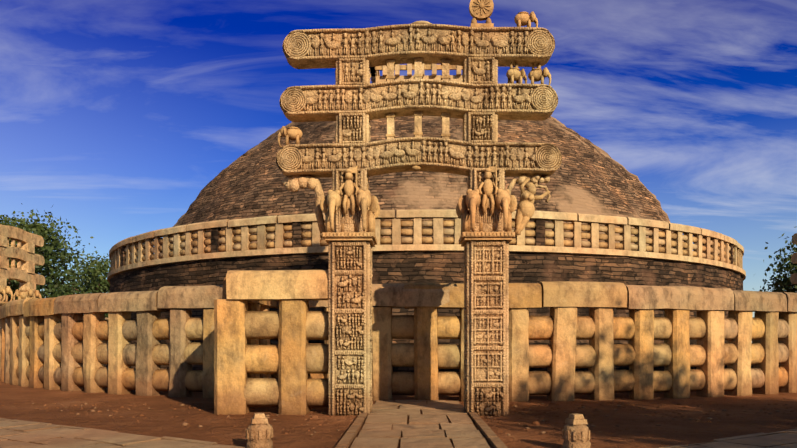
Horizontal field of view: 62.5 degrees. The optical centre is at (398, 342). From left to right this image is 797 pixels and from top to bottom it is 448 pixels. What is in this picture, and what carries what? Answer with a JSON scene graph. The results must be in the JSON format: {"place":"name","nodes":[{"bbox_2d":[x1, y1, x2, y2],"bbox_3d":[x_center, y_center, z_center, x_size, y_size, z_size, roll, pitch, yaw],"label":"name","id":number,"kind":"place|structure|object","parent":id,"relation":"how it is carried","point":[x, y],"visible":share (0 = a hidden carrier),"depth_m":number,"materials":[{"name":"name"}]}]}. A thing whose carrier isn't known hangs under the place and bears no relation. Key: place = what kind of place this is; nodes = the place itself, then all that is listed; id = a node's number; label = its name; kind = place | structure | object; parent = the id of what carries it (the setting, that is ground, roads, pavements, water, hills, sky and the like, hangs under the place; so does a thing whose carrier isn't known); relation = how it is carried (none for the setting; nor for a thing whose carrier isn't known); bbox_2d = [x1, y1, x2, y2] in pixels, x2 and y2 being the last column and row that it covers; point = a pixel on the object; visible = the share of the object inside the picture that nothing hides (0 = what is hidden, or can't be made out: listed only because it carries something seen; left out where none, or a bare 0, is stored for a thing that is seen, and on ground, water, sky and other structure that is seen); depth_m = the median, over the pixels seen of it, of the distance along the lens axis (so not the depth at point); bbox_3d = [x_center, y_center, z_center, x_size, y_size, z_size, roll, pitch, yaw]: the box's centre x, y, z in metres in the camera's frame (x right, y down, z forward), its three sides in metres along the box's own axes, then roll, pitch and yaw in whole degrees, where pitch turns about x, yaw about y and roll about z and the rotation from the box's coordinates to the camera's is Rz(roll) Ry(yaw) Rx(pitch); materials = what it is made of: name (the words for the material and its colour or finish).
{"place":"outdoors","nodes":[
{"label":"outdoors","id":0,"kind":"place"},
{"bbox_2d":[0,367,796,447],"bbox_3d":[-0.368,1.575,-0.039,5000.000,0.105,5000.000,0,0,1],"label":"ground","id":1,"kind":"structure","parent":0,"point":[621,420],"depth_m":13.66,"materials":[{"name":"red soil"}]},
{"bbox_2d":[0,224,44,305],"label":"gateway","id":2,"kind":"object","parent":1,"relation":"on","point":[25,256],"visible":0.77,"depth_m":40.36,"materials":[{"name":"stone"}]},
{"bbox_2d":[0,204,93,301],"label":"tree","id":3,"kind":"object","parent":1,"relation":"on","point":[48,253],"visible":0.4,"depth_m":52.47,"materials":[{"name":"green plant"}]},
{"bbox_2d":[41,243,109,317],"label":"tree","id":4,"kind":"object","parent":1,"relation":"on","point":[99,283],"visible":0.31,"depth_m":68.76,"materials":[{"name":"green plant"}]},
{"bbox_2d":[246,413,272,447],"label":"stone post","id":5,"kind":"object","parent":1,"relation":"on","point":[259,431],"visible":1,"depth_m":9.62,"materials":[{"name":"stone"}]},
{"bbox_2d":[0,270,796,414],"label":"balustrade","id":6,"kind":"object","parent":1,"relation":"on","point":[62,343],"visible":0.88,"depth_m":18.17,"materials":[{"name":"stone"}]},
{"bbox_2d":[276,0,561,415],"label":"ornamental gateway","id":7,"kind":"object","parent":1,"relation":"on","point":[479,100],"visible":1,"depth_m":14.30,"materials":[{"name":"stone"}]},
{"bbox_2d":[105,21,745,371],"bbox_3d":[1.337,-8.539,38.748,34.756,20.650,34.745,0,0,1],"label":"stupa","id":8,"kind":"object","parent":1,"relation":"on","point":[601,215],"visible":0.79,"depth_m":24.74,"materials":[{"name":"stone"}]},
{"bbox_2d":[562,413,590,447],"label":"stone post","id":9,"kind":"object","parent":1,"relation":"on","point":[575,432],"visible":1,"depth_m":9.52,"materials":[{"name":"stone"}]},
{"bbox_2d":[752,226,796,291],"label":"tree","id":10,"kind":"object","parent":1,"relation":"on","point":[780,284],"visible":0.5,"depth_m":50.09,"materials":[{"name":"green plant"}]},
{"bbox_2d":[790,233,796,292],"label":"gateway","id":11,"kind":"object","parent":1,"relation":"on","point":[793,279],"visible":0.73,"depth_m":41.42,"materials":[{"name":"stone"}]},
{"bbox_2d":[0,400,796,447],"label":"paved path","id":12,"kind":"structure","parent":0,"point":[419,430],"depth_m":10.87,"materials":[{"name":"stone"}]},
{"bbox_2d":[0,0,796,316],"label":"sky","id":13,"kind":"structure","parent":0,"point":[116,115],"materials":[{"name":"blue"}]}
]}

